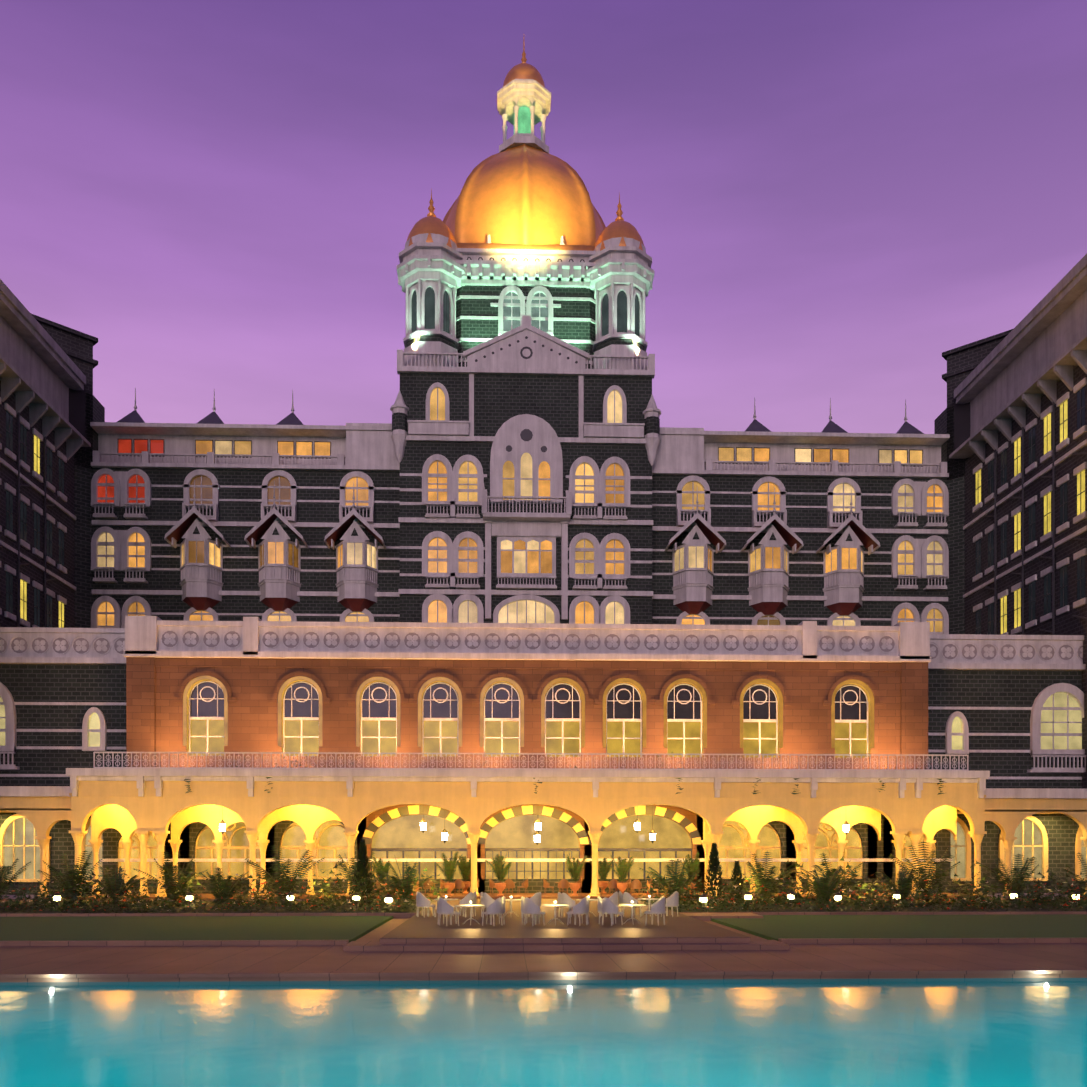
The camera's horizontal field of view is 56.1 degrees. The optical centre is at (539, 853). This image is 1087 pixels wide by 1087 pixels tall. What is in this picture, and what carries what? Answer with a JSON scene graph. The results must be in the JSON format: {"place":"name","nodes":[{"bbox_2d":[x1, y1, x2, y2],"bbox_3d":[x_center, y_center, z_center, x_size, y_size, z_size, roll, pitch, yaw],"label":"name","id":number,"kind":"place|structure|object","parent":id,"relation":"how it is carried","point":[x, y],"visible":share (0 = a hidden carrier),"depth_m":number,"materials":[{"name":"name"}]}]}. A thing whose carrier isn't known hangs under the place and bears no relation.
{"place":"outdoors","nodes":[
{"label":"outdoors","id":0,"kind":"place"},
{"bbox_2d":[69,385,969,450],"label":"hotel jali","id":1,"kind":"object","parent":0,"point":[77,416],"visible":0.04,"depth_m":83.44,"materials":[{"name":"grey stone"}]},
{"bbox_2d":[126,657,927,892],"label":"brick wall","id":2,"kind":"structure","parent":0,"point":[155,687],"depth_m":64.03,"materials":[{"name":"orange brick"}]},
{"bbox_2d":[120,814,933,878],"bbox_3d":[-0.437,-0.232,64.601,51.700,5.700,0.001,0,0,-2],"label":"hotel interior","id":3,"kind":"object","parent":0,"point":[511,832],"visible":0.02,"depth_m":64.57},
{"bbox_2d":[118,823,935,878],"bbox_3d":[-0.433,-0.440,64.476,51.800,4.116,0.150,0,0,-2],"label":"hotel tracery","id":4,"kind":"object","parent":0,"point":[317,847],"visible":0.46,"depth_m":63.98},
{"bbox_2d":[65,893,990,899],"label":"hotel paving","id":5,"kind":"structure","parent":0,"point":[507,896],"depth_m":59.66,"materials":[{"name":"stone"}]},
{"bbox_2d":[183,676,873,757],"bbox_3d":[-0.428,-8.572,64.323,43.460,4.980,0.556,0,0,-2],"label":"window surround","id":6,"kind":"object","parent":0,"point":[774,687],"visible":0.81,"depth_m":64.07,"materials":[{"name":"beige stone"}]},
{"bbox_2d":[362,805,699,878],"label":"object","id":7,"kind":"object","parent":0,"point":[517,811],"visible":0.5,"depth_m":64.29,"materials":[{"name":"yellow"}]},
{"bbox_2d":[219,823,847,841],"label":"hanging lanterns","id":8,"kind":"object","parent":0,"point":[445,835],"visible":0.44,"depth_m":61.07,"materials":[{"name":"white glass"}]},
{"bbox_2d":[380,881,695,895],"bbox_3d":[-0.193,2.118,61.858,19.020,0.760,4.120,0,0,-2],"label":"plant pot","id":9,"kind":"object","parent":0,"point":[574,887],"visible":0.65,"depth_m":60.05,"materials":[{"name":"orange ceramic"}]},
{"bbox_2d":[0,79,1086,634],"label":"hotel","id":10,"kind":"structure","parent":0,"point":[438,265],"depth_m":82.43,"materials":[{"name":"black stone"}]},
{"bbox_2d":[117,410,923,433],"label":"roof spires","id":11,"kind":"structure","parent":10,"relation":"attached to","point":[134,416],"depth_m":84.38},
{"bbox_2d":[167,513,877,615],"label":"oriel bay roofs","id":12,"kind":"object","parent":10,"relation":"attached to","point":[362,604],"visible":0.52,"depth_m":82.69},
{"bbox_2d":[443,144,605,245],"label":"dome","id":13,"kind":"structure","parent":10,"relation":"attached to","point":[524,194],"depth_m":85.77,"materials":[{"name":"gold metal"}]},
{"bbox_2d":[518,106,530,132],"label":"hotel lantern glow","id":14,"kind":"object","parent":10,"relation":"attached to","point":[524,119],"visible":0.4,"depth_m":91.45,"materials":[{"name":"green glass"}]},
{"bbox_2d":[407,285,643,368],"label":"tower wall","id":15,"kind":"structure","parent":10,"relation":"attached to","point":[562,330],"depth_m":84.50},
{"bbox_2d":[406,63,644,250],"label":"small domes","id":16,"kind":"structure","parent":10,"relation":"attached to","point":[429,225],"depth_m":83.61,"materials":[{"name":"orange metal"}]},
{"bbox_2d":[427,40,623,220],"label":"finials","id":17,"kind":"object","parent":16,"relation":"on","point":[431,209],"visible":0.5,"depth_m":84.51,"materials":[{"name":"metal"}]},
{"bbox_2d":[0,314,1086,788],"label":"wing wall","id":18,"kind":"structure","parent":10,"relation":"attached to","point":[964,362],"depth_m":75.15,"materials":[{"name":"grey stone"}]},
{"bbox_2d":[0,254,1086,461],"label":"roof eaves","id":19,"kind":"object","parent":10,"relation":"attached to","point":[1039,350],"visible":0.94,"depth_m":73.57,"materials":[{"name":"grey stone"}]},
{"bbox_2d":[0,616,1086,913],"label":"hotel","id":20,"kind":"structure","parent":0,"point":[144,634],"depth_m":64.08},
{"bbox_2d":[0,631,1082,659],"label":"ornaments","id":21,"kind":"object","parent":20,"relation":"attached to","point":[264,639],"visible":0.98,"depth_m":64.12},
{"bbox_2d":[0,978,1086,1086],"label":"pool water","id":22,"kind":"structure","parent":0,"point":[978,1032],"depth_m":17.48,"materials":[{"name":"teal liquid"}]},
{"bbox_2d":[0,781,1086,896],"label":"wall","id":23,"kind":"structure","parent":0,"point":[127,812],"depth_m":60.11,"materials":[{"name":"yellow paint"}]},
{"bbox_2d":[0,899,1086,981],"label":"paved terrace","id":24,"kind":"structure","parent":0,"point":[680,931],"depth_m":31.60,"materials":[{"name":"brown stone"}]},
{"bbox_2d":[434,897,658,924],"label":"tables","id":25,"kind":"object","parent":24,"relation":"on","point":[470,905],"visible":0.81,"depth_m":37.80,"materials":[{"name":"metal"}]},
{"bbox_2d":[416,891,678,925],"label":"patio chairs","id":26,"kind":"object","parent":24,"relation":"on","point":[532,905],"visible":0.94,"depth_m":37.72,"materials":[{"name":"white plastic"}]},
{"bbox_2d":[0,893,1086,971],"bbox_3d":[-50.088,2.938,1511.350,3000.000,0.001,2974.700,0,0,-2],"label":"ground","id":27,"kind":"structure","parent":0,"point":[338,958],"depth_m":28.51,"materials":[{"name":"brown stone"}]},
{"bbox_2d":[0,914,1086,942],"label":"lawn","id":28,"kind":"structure","parent":27,"relation":"on","point":[82,928],"depth_m":39.32,"materials":[{"name":"green plant"}]},
{"bbox_2d":[0,257,1086,634],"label":"windows","id":29,"kind":"structure","parent":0,"point":[526,435],"depth_m":74.72,"materials":[{"name":"glass"}]},
{"bbox_2d":[0,900,1086,913],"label":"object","id":30,"kind":"structure","parent":0,"point":[346,908],"depth_m":49.43,"materials":[{"name":"green plant"}]},
{"bbox_2d":[0,0,1086,433],"label":"sky","id":31,"kind":"structure","parent":0,"point":[826,199],"materials":[{"name":"purple"}]},
{"bbox_2d":[53,894,1079,902],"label":"garden lights","id":32,"kind":"object","parent":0,"point":[389,900],"visible":0.65,"depth_m":49.92},
{"bbox_2d":[53,805,1080,910],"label":"lamps","id":33,"kind":"object","parent":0,"point":[845,823],"visible":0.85,"depth_m":59.94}
]}

